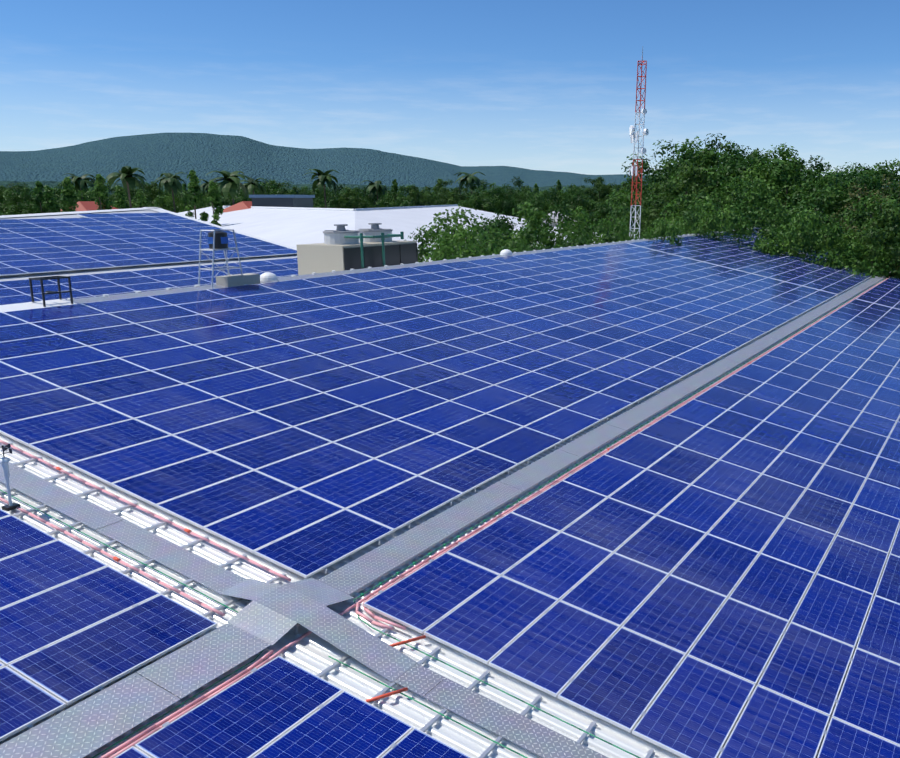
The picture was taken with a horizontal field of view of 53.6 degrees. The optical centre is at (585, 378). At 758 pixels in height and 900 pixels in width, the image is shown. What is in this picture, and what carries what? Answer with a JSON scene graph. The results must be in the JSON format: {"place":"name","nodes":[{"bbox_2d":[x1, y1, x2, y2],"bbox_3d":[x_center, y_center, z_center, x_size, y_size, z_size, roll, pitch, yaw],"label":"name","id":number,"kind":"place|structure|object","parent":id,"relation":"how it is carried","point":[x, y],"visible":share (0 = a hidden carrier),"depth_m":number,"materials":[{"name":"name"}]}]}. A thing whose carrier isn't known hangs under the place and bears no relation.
{"place":"outdoors","nodes":[
{"label":"outdoors","id":0,"kind":"place"},
{"bbox_2d":[0,207,297,304],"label":"roof","id":1,"kind":"object","parent":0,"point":[94,253],"visible":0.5,"depth_m":42.77,"materials":[{"name":"blue glass"}]},
{"bbox_2d":[30,227,762,302],"bbox_3d":[8.348,1.224,39.493,65.714,7.906,94.004,17,18,22],"label":"roof edge","id":2,"kind":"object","parent":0,"point":[106,295],"depth_m":32.42,"materials":[{"name":"grey metal"}]},
{"bbox_2d":[0,229,512,312],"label":"rooftop equipment","id":3,"kind":"object","parent":2,"relation":"on","point":[217,239],"visible":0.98,"depth_m":26.52,"materials":[{"name":"grey metal"}]},
{"bbox_2d":[296,223,417,274],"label":"cooling towers","id":4,"kind":"structure","parent":2,"relation":"on","point":[341,248],"depth_m":35.90,"materials":[{"name":"grey"}]},
{"bbox_2d":[0,133,884,187],"bbox_3d":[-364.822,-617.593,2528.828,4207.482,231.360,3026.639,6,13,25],"label":"hill","id":5,"kind":"structure","parent":0,"point":[154,156],"depth_m":2574.09,"materials":[{"name":"green plant"}]},
{"bbox_2d":[0,277,899,757],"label":"roof sheet","id":6,"kind":"object","parent":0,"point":[312,653],"depth_m":11.45,"materials":[{"name":"white metal"}]},
{"bbox_2d":[0,444,19,510],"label":"post","id":7,"kind":"object","parent":6,"relation":"on","point":[4,460],"visible":1,"depth_m":12.61,"materials":[{"name":"white metal"}]},
{"bbox_2d":[0,277,889,757],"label":"cables","id":8,"kind":"object","parent":6,"relation":"on","point":[256,665],"visible":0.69,"depth_m":12.05,"materials":[{"name":"red"}]},
{"bbox_2d":[0,227,890,757],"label":"walkways","id":9,"kind":"structure","parent":6,"relation":"on","point":[270,613],"depth_m":11.34,"materials":[{"name":"silver metal"}]},
{"bbox_2d":[0,228,899,757],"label":"solar panels","id":10,"kind":"object","parent":6,"relation":"on","point":[602,324],"visible":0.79,"depth_m":16.34,"materials":[{"name":"blue"}]},
{"bbox_2d":[10,318,899,752],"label":"clamps","id":11,"kind":"object","parent":10,"relation":"on","point":[320,706],"visible":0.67,"depth_m":15.11,"materials":[{"name":"silver metal"}]},
{"bbox_2d":[24,250,898,757],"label":"rails","id":12,"kind":"object","parent":6,"relation":"on","point":[554,448],"visible":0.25,"depth_m":16.26,"materials":[{"name":"silver metal"}]},
{"bbox_2d":[0,0,899,176],"label":"sky","id":13,"kind":"structure","parent":0,"point":[546,85],"materials":[{"name":"blue"}]},
{"label":"ground","id":14,"kind":"structure","parent":0,"visible":0},
{"bbox_2d":[0,185,20,204],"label":"tree","id":15,"kind":"object","parent":14,"relation":"on","point":[15,186],"depth_m":213.91,"materials":[{"name":"green plant"}]},
{"bbox_2d":[0,189,55,214],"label":"tree","id":16,"kind":"object","parent":14,"relation":"on","point":[10,211],"visible":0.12,"depth_m":187.88,"materials":[{"name":"green plant"}]},
{"bbox_2d":[0,182,60,211],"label":"tree","id":17,"kind":"object","parent":14,"relation":"on","point":[24,195],"visible":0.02,"depth_m":208.84,"materials":[{"name":"green plant"}]},
{"bbox_2d":[0,183,69,213],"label":"tree","id":18,"kind":"object","parent":14,"relation":"on","point":[29,196],"visible":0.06,"depth_m":191.64,"materials":[{"name":"green plant"}]},
{"bbox_2d":[31,181,50,213],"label":"tree","id":19,"kind":"object","parent":14,"relation":"on","point":[38,200],"visible":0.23,"depth_m":108.34,"materials":[{"name":"green plant"}]},
{"bbox_2d":[42,185,60,212],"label":"tree","id":20,"kind":"object","parent":14,"relation":"on","point":[49,202],"visible":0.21,"depth_m":98.93,"materials":[{"name":"green plant"}]},
{"bbox_2d":[20,182,87,208],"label":"tree","id":21,"kind":"object","parent":14,"relation":"on","point":[57,191],"visible":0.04,"depth_m":212.86,"materials":[{"name":"green plant"}]},
{"bbox_2d":[60,177,78,211],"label":"tree","id":22,"kind":"object","parent":14,"relation":"on","point":[69,196],"visible":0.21,"depth_m":103.04,"materials":[{"name":"green plant"}]},
{"bbox_2d":[62,173,95,199],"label":"tree","id":23,"kind":"object","parent":14,"relation":"on","point":[81,182],"visible":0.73,"depth_m":185.31,"materials":[{"name":"green plant"}]},
{"bbox_2d":[63,190,110,201],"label":"tree","id":24,"kind":"object","parent":14,"relation":"on","point":[93,196],"visible":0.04,"depth_m":225.94,"materials":[{"name":"green plant"}]},
{"bbox_2d":[60,188,136,208],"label":"tree","id":25,"kind":"object","parent":14,"relation":"on","point":[79,194],"visible":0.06,"depth_m":178.98,"materials":[{"name":"green plant"}]},
{"bbox_2d":[93,174,113,209],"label":"tree","id":26,"kind":"object","parent":14,"relation":"on","point":[100,193],"visible":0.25,"depth_m":108.29,"materials":[{"name":"green plant"}]},
{"bbox_2d":[87,177,125,199],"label":"tree","id":27,"kind":"object","parent":14,"relation":"on","point":[111,189],"visible":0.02,"depth_m":253.37,"materials":[{"name":"green plant"}]},
{"bbox_2d":[113,185,129,208],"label":"tree","id":28,"kind":"object","parent":14,"relation":"on","point":[120,201],"visible":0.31,"depth_m":103.99,"materials":[{"name":"green plant"}]},
{"bbox_2d":[106,166,145,207],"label":"tree","id":29,"kind":"object","parent":14,"relation":"on","point":[125,174],"visible":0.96,"depth_m":163.20,"materials":[{"name":"green plant"}]},
{"bbox_2d":[108,188,147,205],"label":"tree","id":30,"kind":"object","parent":14,"relation":"on","point":[132,194],"visible":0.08,"depth_m":216.56,"materials":[{"name":"green plant"}]},
{"bbox_2d":[134,189,148,207],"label":"tree","id":31,"kind":"object","parent":14,"relation":"on","point":[141,200],"visible":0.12,"depth_m":102.41,"materials":[{"name":"green plant"}]},
{"bbox_2d":[133,188,183,210],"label":"tree","id":32,"kind":"object","parent":14,"relation":"on","point":[146,192],"visible":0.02,"depth_m":223.05,"materials":[{"name":"green plant"}]},
{"bbox_2d":[133,181,183,211],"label":"tree","id":33,"kind":"object","parent":14,"relation":"on","point":[154,190],"visible":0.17,"depth_m":219.33,"materials":[{"name":"green plant"}]},
{"bbox_2d":[153,172,187,212],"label":"tree","id":34,"kind":"object","parent":14,"relation":"on","point":[169,181],"visible":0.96,"depth_m":176.71,"materials":[{"name":"green plant"}]},
{"bbox_2d":[148,186,213,212],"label":"tree","id":35,"kind":"object","parent":14,"relation":"on","point":[164,203],"visible":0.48,"depth_m":193.47,"materials":[{"name":"green plant"}]},
{"bbox_2d":[185,170,208,220],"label":"tree","id":36,"kind":"object","parent":14,"relation":"on","point":[193,187],"visible":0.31,"depth_m":118.02,"materials":[{"name":"green plant"}]},
{"bbox_2d":[199,179,218,194],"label":"tree","id":37,"kind":"object","parent":14,"relation":"on","point":[204,186],"visible":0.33,"depth_m":223.25,"materials":[{"name":"green plant"}]},
{"bbox_2d":[198,182,230,207],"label":"tree","id":38,"kind":"object","parent":14,"relation":"on","point":[208,196],"depth_m":230.38,"materials":[{"name":"green plant"}]},
{"bbox_2d":[208,181,223,225],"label":"tree","id":39,"kind":"object","parent":14,"relation":"on","point":[213,195],"visible":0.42,"depth_m":115.50,"materials":[{"name":"green plant"}]},
{"bbox_2d":[206,170,253,204],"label":"tree","id":40,"kind":"object","parent":14,"relation":"on","point":[231,184],"visible":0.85,"depth_m":162.26,"materials":[{"name":"green plant"}]},
{"bbox_2d":[218,182,285,205],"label":"tree","id":41,"kind":"object","parent":14,"relation":"on","point":[237,199],"visible":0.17,"depth_m":209.79,"materials":[{"name":"green plant"}]},
{"bbox_2d":[238,178,268,198],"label":"tree","id":42,"kind":"object","parent":14,"relation":"on","point":[250,186],"visible":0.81,"depth_m":177.48,"materials":[{"name":"green plant"}]},
{"bbox_2d":[246,179,291,196],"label":"tree","id":43,"kind":"object","parent":14,"relation":"on","point":[277,184],"visible":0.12,"depth_m":230.41,"materials":[{"name":"green plant"}]},
{"bbox_2d":[281,186,324,206],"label":"tree","id":44,"kind":"object","parent":14,"relation":"on","point":[295,190],"depth_m":227.70,"materials":[{"name":"green plant"}]},
{"bbox_2d":[277,185,335,207],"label":"tree","id":45,"kind":"object","parent":14,"relation":"on","point":[319,205],"visible":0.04,"depth_m":210.03,"materials":[{"name":"green plant"}]},
{"bbox_2d":[301,186,311,193],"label":"tree","id":46,"kind":"object","parent":14,"relation":"on","point":[305,189],"visible":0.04,"depth_m":424.92,"materials":[{"name":"green plant"}]},
{"bbox_2d":[0,181,623,196],"bbox_3d":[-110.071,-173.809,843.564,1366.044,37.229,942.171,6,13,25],"label":"forest","id":47,"kind":"object","parent":14,"relation":"on","point":[32,184],"visible":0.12,"depth_m":1002.57,"materials":[{"name":"green plant"}]},
{"bbox_2d":[61,195,576,226],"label":"buildings","id":48,"kind":"structure","parent":14,"relation":"on","point":[305,201],"depth_m":147.81,"materials":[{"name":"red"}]},
{"bbox_2d":[304,169,339,207],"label":"tree","id":49,"kind":"object","parent":14,"relation":"on","point":[326,176],"visible":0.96,"depth_m":194.52,"materials":[{"name":"green plant"}]},
{"bbox_2d":[296,186,358,208],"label":"tree","id":50,"kind":"object","parent":14,"relation":"on","point":[331,201],"visible":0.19,"depth_m":229.50,"materials":[{"name":"green plant"}]},
{"bbox_2d":[318,183,359,208],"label":"tree","id":51,"kind":"object","parent":14,"relation":"on","point":[337,195],"depth_m":253.49,"materials":[{"name":"green plant"}]},
{"bbox_2d":[335,187,372,208],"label":"tree","id":52,"kind":"object","parent":14,"relation":"on","point":[362,203],"visible":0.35,"depth_m":228.95,"materials":[{"name":"green plant"}]},
{"bbox_2d":[329,183,383,206],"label":"tree","id":53,"kind":"object","parent":14,"relation":"on","point":[341,186],"visible":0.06,"depth_m":267.11,"materials":[{"name":"green plant"}]},
{"bbox_2d":[333,186,402,207],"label":"tree","id":54,"kind":"object","parent":14,"relation":"on","point":[358,190],"visible":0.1,"depth_m":262.88,"materials":[{"name":"green plant"}]},
{"bbox_2d":[360,180,387,207],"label":"tree","id":55,"kind":"object","parent":14,"relation":"on","point":[373,187],"visible":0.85,"depth_m":217.29,"materials":[{"name":"green plant"}]},
{"bbox_2d":[178,204,601,261],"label":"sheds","id":56,"kind":"object","parent":14,"relation":"on","point":[292,227],"visible":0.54,"depth_m":107.78,"materials":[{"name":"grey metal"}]},
{"bbox_2d":[390,179,397,204],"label":"tree","id":57,"kind":"object","parent":14,"relation":"on","point":[394,187],"visible":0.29,"depth_m":244.15,"materials":[{"name":"green plant"}]},
{"bbox_2d":[374,191,414,207],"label":"tree","id":58,"kind":"object","parent":14,"relation":"on","point":[406,203],"visible":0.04,"depth_m":206.32,"materials":[{"name":"green plant"}]},
{"bbox_2d":[388,185,438,205],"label":"tree","id":59,"kind":"object","parent":14,"relation":"on","point":[434,195],"visible":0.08,"depth_m":261.18,"materials":[{"name":"green plant"}]},
{"bbox_2d":[393,184,439,206],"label":"tree","id":60,"kind":"object","parent":14,"relation":"on","point":[413,196],"visible":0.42,"depth_m":232.85,"materials":[{"name":"green plant"}]},
{"bbox_2d":[404,225,459,262],"bbox_3d":[-11.005,-2.072,57.557,10.294,15.881,11.326,2,12,8],"label":"tree","id":61,"kind":"object","parent":14,"relation":"on","point":[421,251],"visible":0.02,"depth_m":57.07,"materials":[{"name":"green plant"}]},
{"bbox_2d":[419,179,457,204],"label":"tree","id":62,"kind":"object","parent":14,"relation":"on","point":[439,184],"visible":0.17,"depth_m":285.98,"materials":[{"name":"green plant"}]},
{"bbox_2d":[439,192,473,207],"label":"tree","id":63,"kind":"object","parent":14,"relation":"on","point":[452,197],"visible":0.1,"depth_m":231.78,"materials":[{"name":"green plant"}]},
{"bbox_2d":[436,181,484,205],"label":"tree","id":64,"kind":"object","parent":14,"relation":"on","point":[455,190],"visible":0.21,"depth_m":257.63,"materials":[{"name":"green plant"}]},
{"bbox_2d":[455,172,483,193],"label":"tree","id":65,"kind":"object","parent":14,"relation":"on","point":[470,179],"visible":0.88,"depth_m":240.74,"materials":[{"name":"green plant"}]},
{"bbox_2d":[417,206,530,262],"bbox_3d":[-8.553,-3.947,63.724,13.848,17.092,15.237,-3,12,-16],"label":"tree","id":66,"kind":"object","parent":14,"relation":"on","point":[443,225],"visible":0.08,"depth_m":60.20,"materials":[{"name":"green plant"}]},
{"bbox_2d":[423,222,532,261],"bbox_3d":[-6.274,-1.186,52.304,10.535,16.253,11.591,1,12,4],"label":"tree","id":67,"kind":"object","parent":14,"relation":"on","point":[468,251],"visible":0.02,"depth_m":49.32,"materials":[{"name":"green plant"}]},
{"bbox_2d":[454,209,514,253],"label":"tree","id":68,"kind":"object","parent":14,"relation":"on","point":[501,217],"visible":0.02,"depth_m":79.72,"materials":[{"name":"green plant"}]},
{"bbox_2d":[456,179,522,216],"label":"tree","id":69,"kind":"object","parent":14,"relation":"on","point":[475,201],"visible":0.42,"depth_m":220.34,"materials":[{"name":"green plant"}]},
{"bbox_2d":[428,202,563,259],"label":"tree","id":70,"kind":"object","parent":14,"relation":"on","point":[532,221],"visible":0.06,"depth_m":68.76,"materials":[{"name":"green plant"}]},
{"bbox_2d":[456,216,556,257],"bbox_3d":[-4.039,-2.045,55.841,10.468,16.420,10.978,-5,13,-25],"label":"tree","id":71,"kind":"object","parent":14,"relation":"on","point":[491,233],"visible":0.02,"depth_m":55.86,"materials":[{"name":"green plant"}]},
{"bbox_2d":[481,176,545,214],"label":"tree","id":72,"kind":"object","parent":14,"relation":"on","point":[518,184],"visible":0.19,"depth_m":232.85,"materials":[{"name":"green plant"}]},
{"bbox_2d":[493,187,568,215],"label":"tree","id":73,"kind":"object","parent":14,"relation":"on","point":[528,193],"visible":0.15,"depth_m":228.25,"materials":[{"name":"green plant"}]},
{"bbox_2d":[488,201,593,251],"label":"tree","id":74,"kind":"object","parent":14,"relation":"on","point":[551,235],"visible":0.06,"depth_m":66.69,"materials":[{"name":"green plant"}]},
{"bbox_2d":[545,184,570,208],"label":"tree","id":75,"kind":"object","parent":14,"relation":"on","point":[558,188],"visible":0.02,"depth_m":256.40,"materials":[{"name":"green plant"}]},
{"bbox_2d":[514,186,603,232],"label":"tree","id":76,"kind":"object","parent":14,"relation":"on","point":[539,201],"visible":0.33,"depth_m":193.29,"materials":[{"name":"green plant"}]},
{"bbox_2d":[548,183,596,226],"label":"tree","id":77,"kind":"object","parent":14,"relation":"on","point":[570,194],"visible":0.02,"depth_m":200.32,"materials":[{"name":"green plant"}]},
{"bbox_2d":[539,206,620,248],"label":"tree","id":78,"kind":"object","parent":14,"relation":"on","point":[575,216],"visible":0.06,"depth_m":70.49,"materials":[{"name":"green plant"}]},
{"bbox_2d":[550,215,636,248],"bbox_3d":[1.113,-3.339,62.409,10.645,16.422,11.713,-1,12,-4],"label":"tree","id":79,"kind":"object","parent":14,"relation":"on","point":[608,238],"visible":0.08,"depth_m":62.15,"materials":[{"name":"green plant"}]},
{"bbox_2d":[580,176,618,232],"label":"tree","id":80,"kind":"object","parent":14,"relation":"on","point":[598,182],"visible":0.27,"depth_m":282.40,"materials":[{"name":"green plant"}]},
{"bbox_2d":[594,184,616,225],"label":"tree","id":81,"kind":"object","parent":14,"relation":"on","point":[606,188],"visible":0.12,"depth_m":279.17,"materials":[{"name":"green plant"}]},
{"bbox_2d":[602,181,625,221],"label":"tree","id":82,"kind":"object","parent":14,"relation":"on","point":[616,186],"visible":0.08,"depth_m":229.99,"materials":[{"name":"green plant"}]},
{"bbox_2d":[595,193,654,233],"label":"tree","id":83,"kind":"object","parent":14,"relation":"on","point":[604,211],"visible":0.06,"depth_m":191.17,"materials":[{"name":"green plant"}]},
{"bbox_2d":[607,173,663,225],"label":"tree","id":84,"kind":"object","parent":14,"relation":"on","point":[617,211],"visible":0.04,"depth_m":142.66,"materials":[{"name":"green plant"}]},
{"bbox_2d":[629,49,648,239],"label":"telecom tower","id":85,"kind":"structure","parent":14,"relation":"on","point":[633,136],"depth_m":92.30,"materials":[{"name":"red metal"}]},
{"bbox_2d":[612,217,685,245],"bbox_3d":[4.030,-2.849,60.172,8.750,16.359,7.953,-4,12,-18],"label":"tree","id":86,"kind":"object","parent":14,"relation":"on","point":[661,228],"visible":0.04,"depth_m":58.35,"materials":[{"name":"green plant"}]},
{"bbox_2d":[635,209,705,239],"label":"tree","id":87,"kind":"object","parent":14,"relation":"on","point":[685,225],"visible":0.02,"depth_m":68.07,"materials":[{"name":"green plant"}]},
{"bbox_2d":[631,160,729,238],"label":"tree","id":88,"kind":"object","parent":14,"relation":"on","point":[653,211],"visible":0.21,"depth_m":101.46,"materials":[{"name":"green plant"}]},
{"bbox_2d":[642,196,750,236],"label":"tree","id":89,"kind":"object","parent":14,"relation":"on","point":[707,206],"visible":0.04,"depth_m":70.43,"materials":[{"name":"green plant"}]},
{"bbox_2d":[606,136,799,239],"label":"tree","id":90,"kind":"object","parent":14,"relation":"on","point":[716,177],"visible":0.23,"depth_m":111.48,"materials":[{"name":"green plant"}]},
{"bbox_2d":[643,145,763,192],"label":"tree","id":91,"kind":"object","parent":14,"relation":"on","point":[739,151],"visible":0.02,"depth_m":139.68,"materials":[{"name":"green plant"}]},
{"bbox_2d":[634,173,791,238],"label":"tree","id":92,"kind":"object","parent":14,"relation":"on","point":[680,203],"visible":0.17,"depth_m":81.32,"materials":[{"name":"green plant"}]},
{"bbox_2d":[668,133,831,220],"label":"tree","id":93,"kind":"object","parent":14,"relation":"on","point":[727,148],"depth_m":113.45,"materials":[{"name":"green plant"}]},
{"bbox_2d":[689,205,818,258],"bbox_3d":[12.110,-4.638,67.136,12.454,17.078,13.703,11,16,44],"label":"tree","id":94,"kind":"object","parent":14,"relation":"on","point":[740,229],"visible":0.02,"depth_m":64.75,"materials":[{"name":"green plant"}]},
{"bbox_2d":[739,149,804,179],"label":"tree","id":95,"kind":"object","parent":14,"relation":"on","point":[764,155],"depth_m":152.13,"materials":[{"name":"green plant"}]},
{"bbox_2d":[716,181,844,250],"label":"tree","id":96,"kind":"object","parent":14,"relation":"on","point":[747,210],"visible":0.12,"depth_m":76.37,"materials":[{"name":"green plant"}]},
{"bbox_2d":[704,143,866,226],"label":"tree","id":97,"kind":"object","parent":14,"relation":"on","point":[778,169],"visible":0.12,"depth_m":100.81,"materials":[{"name":"green plant"}]},
{"bbox_2d":[775,155,843,194],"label":"tree","id":98,"kind":"object","parent":14,"relation":"on","point":[821,167],"depth_m":131.70,"materials":[{"name":"green plant"}]},
{"bbox_2d":[763,207,888,278],"bbox_3d":[16.601,-4.352,65.985,12.381,16.978,13.623,-1,12,-7],"label":"tree","id":99,"kind":"object","parent":14,"relation":"on","point":[855,248],"visible":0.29,"depth_m":62.40,"materials":[{"name":"green plant"}]},
{"bbox_2d":[761,169,893,238],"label":"tree","id":100,"kind":"object","parent":14,"relation":"on","point":[807,199],"visible":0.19,"depth_m":91.78,"materials":[{"name":"green plant"}]},
{"bbox_2d":[775,193,899,269],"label":"tree","id":101,"kind":"object","parent":14,"relation":"on","point":[856,217],"visible":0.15,"depth_m":71.67,"materials":[{"name":"green plant"}]},
{"bbox_2d":[781,165,899,236],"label":"tree","id":102,"kind":"object","parent":14,"relation":"on","point":[876,181],"visible":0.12,"depth_m":96.98,"materials":[{"name":"green plant"}]},
{"bbox_2d":[800,162,899,198],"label":"tree","id":103,"kind":"object","parent":14,"relation":"on","point":[857,168],"visible":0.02,"depth_m":139.11,"materials":[{"name":"green plant"}]},
{"bbox_2d":[829,173,899,243],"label":"tree","id":104,"kind":"object","parent":14,"relation":"on","point":[861,192],"visible":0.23,"depth_m":83.81,"materials":[{"name":"green plant"}]},
{"bbox_2d":[831,201,899,278],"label":"tree","id":105,"kind":"object","parent":14,"relation":"on","point":[881,231],"visible":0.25,"depth_m":64.09,"materials":[{"name":"green plant"}]},
{"bbox_2d":[836,158,899,207],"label":"tree","id":106,"kind":"object","parent":14,"relation":"on","point":[887,166],"visible":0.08,"depth_m":124.93,"materials":[{"name":"green plant"}]},
{"bbox_2d":[861,208,899,277],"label":"tree","id":107,"kind":"object","parent":14,"relation":"on","point":[885,259],"visible":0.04,"depth_m":64.64,"materials":[{"name":"green plant"}]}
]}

